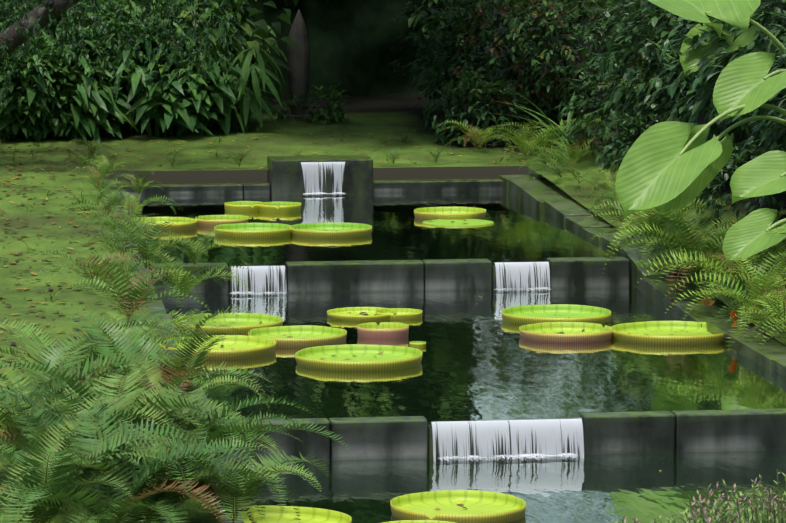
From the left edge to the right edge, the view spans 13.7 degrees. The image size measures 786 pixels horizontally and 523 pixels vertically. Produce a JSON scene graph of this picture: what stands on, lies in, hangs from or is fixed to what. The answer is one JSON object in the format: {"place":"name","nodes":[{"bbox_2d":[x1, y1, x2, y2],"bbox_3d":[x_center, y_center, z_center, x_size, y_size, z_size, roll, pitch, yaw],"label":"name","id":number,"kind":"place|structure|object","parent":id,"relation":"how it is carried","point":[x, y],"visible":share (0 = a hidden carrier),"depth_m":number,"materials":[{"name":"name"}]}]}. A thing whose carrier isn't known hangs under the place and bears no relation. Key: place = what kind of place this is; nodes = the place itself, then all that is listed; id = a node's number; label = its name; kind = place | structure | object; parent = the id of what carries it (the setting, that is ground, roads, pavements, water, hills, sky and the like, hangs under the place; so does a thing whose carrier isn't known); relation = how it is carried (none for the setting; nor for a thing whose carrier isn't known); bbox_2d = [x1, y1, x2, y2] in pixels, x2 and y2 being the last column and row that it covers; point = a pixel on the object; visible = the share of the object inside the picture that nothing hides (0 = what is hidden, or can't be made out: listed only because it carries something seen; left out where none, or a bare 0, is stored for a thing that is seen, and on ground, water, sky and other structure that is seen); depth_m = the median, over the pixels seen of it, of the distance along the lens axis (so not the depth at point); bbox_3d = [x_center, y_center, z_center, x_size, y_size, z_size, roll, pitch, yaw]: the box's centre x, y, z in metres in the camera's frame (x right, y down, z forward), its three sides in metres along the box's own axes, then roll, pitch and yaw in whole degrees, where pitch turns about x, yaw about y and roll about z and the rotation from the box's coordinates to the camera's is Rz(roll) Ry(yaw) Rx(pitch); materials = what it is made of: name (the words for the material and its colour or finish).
{"place":"outdoors","nodes":[
{"label":"outdoors","id":0,"kind":"place"},
{"bbox_2d":[102,166,537,184],"label":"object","id":1,"kind":"structure","parent":0,"point":[476,172],"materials":[{"name":"grey stone"}]},
{"bbox_2d":[212,0,478,98],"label":"dark background","id":2,"kind":"structure","parent":0,"point":[352,43],"depth_m":53.09},
{"bbox_2d":[0,0,785,522],"bbox_3d":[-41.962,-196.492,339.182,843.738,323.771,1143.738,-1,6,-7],"label":"ground","id":3,"kind":"structure","parent":0,"point":[380,116],"depth_m":44.01,"materials":[{"name":"green plant"}]},
{"bbox_2d":[0,0,79,58],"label":"trees","id":4,"kind":"object","parent":3,"relation":"on","point":[59,7],"visible":0.83,"depth_m":43.69,"materials":[{"name":"brown plant"}]},
{"bbox_2d":[0,0,247,104],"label":"shrubs","id":5,"kind":"object","parent":3,"relation":"on","point":[65,38],"visible":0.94,"depth_m":44.36,"materials":[{"name":"green plant"}]},
{"bbox_2d":[0,124,542,346],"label":"lawn tufts","id":6,"kind":"object","parent":3,"relation":"on","point":[55,295],"visible":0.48,"depth_m":44.87,"materials":[{"name":"green plant"}]},
{"bbox_2d":[280,114,311,118],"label":"sculpture plinth","id":7,"kind":"structure","parent":3,"relation":"on","point":[293,116],"depth_m":50.09,"materials":[{"name":"grey stone"}]},
{"bbox_2d":[286,9,309,115],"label":"sculpture","id":8,"kind":"object","parent":7,"relation":"on","point":[298,63],"visible":0.94,"depth_m":50.14,"materials":[{"name":"grey stone"}]},
{"bbox_2d":[281,0,328,6],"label":"canopy","id":9,"kind":"object","parent":3,"relation":"on","point":[295,1],"visible":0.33,"depth_m":52.44,"materials":[{"name":"green plant"}]},
{"bbox_2d":[273,82,350,123],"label":"sculpture shrubs","id":10,"kind":"object","parent":3,"relation":"on","point":[337,110],"visible":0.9,"depth_m":49.58,"materials":[{"name":"green plant"}]},
{"bbox_2d":[0,85,741,522],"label":"litter","id":11,"kind":"object","parent":3,"relation":"on","point":[732,313],"visible":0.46,"depth_m":37.66,"materials":[{"name":"brown plant"}]},
{"bbox_2d":[0,73,785,522],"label":"ferns","id":12,"kind":"object","parent":3,"relation":"on","point":[52,447],"visible":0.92,"depth_m":25.57,"materials":[{"name":"green plant"}]},
{"bbox_2d":[0,0,785,226],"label":"plants","id":13,"kind":"object","parent":3,"relation":"on","point":[71,108],"visible":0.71,"depth_m":47.09,"materials":[{"name":"green plant"}]},
{"bbox_2d":[103,174,785,522],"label":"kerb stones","id":14,"kind":"object","parent":3,"relation":"on","point":[540,194],"visible":0.33,"depth_m":35.23,"materials":[{"name":"concrete"}]},
{"bbox_2d":[117,155,785,522],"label":"pond wall","id":15,"kind":"structure","parent":3,"relation":"on","point":[411,437],"depth_m":35.34,"materials":[{"name":"concrete"}]},
{"bbox_2d":[231,162,583,461],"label":"falls","id":16,"kind":"structure","parent":15,"relation":"on","point":[547,437],"depth_m":26.90,"materials":[{"name":"white liquid"}]},
{"bbox_2d":[611,469,785,522],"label":"heather","id":17,"kind":"object","parent":3,"relation":"on","point":[771,511],"visible":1,"depth_m":21.24,"materials":[{"name":"green plant"}]},
{"bbox_2d":[615,0,785,264],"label":"plant","id":18,"kind":"object","parent":3,"relation":"on","point":[665,166],"visible":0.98,"depth_m":33.93,"materials":[{"name":"green plant"}]},
{"bbox_2d":[121,192,785,522],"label":"water","id":19,"kind":"structure","parent":0,"point":[482,360],"depth_m":29.51,"materials":[{"name":"black liquid"}]},
{"bbox_2d":[230,192,579,463],"bbox_3d":[0.051,0.370,35.036,3.640,0.639,17.574,-1,6,-7],"label":"foam","id":20,"kind":"object","parent":19,"relation":"on","point":[533,456],"visible":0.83,"depth_m":26.84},
{"bbox_2d":[131,201,723,522],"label":"lily pads","id":21,"kind":"object","parent":19,"relation":"on","point":[266,336],"visible":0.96,"depth_m":31.94,"materials":[{"name":"green plant"}]}
]}

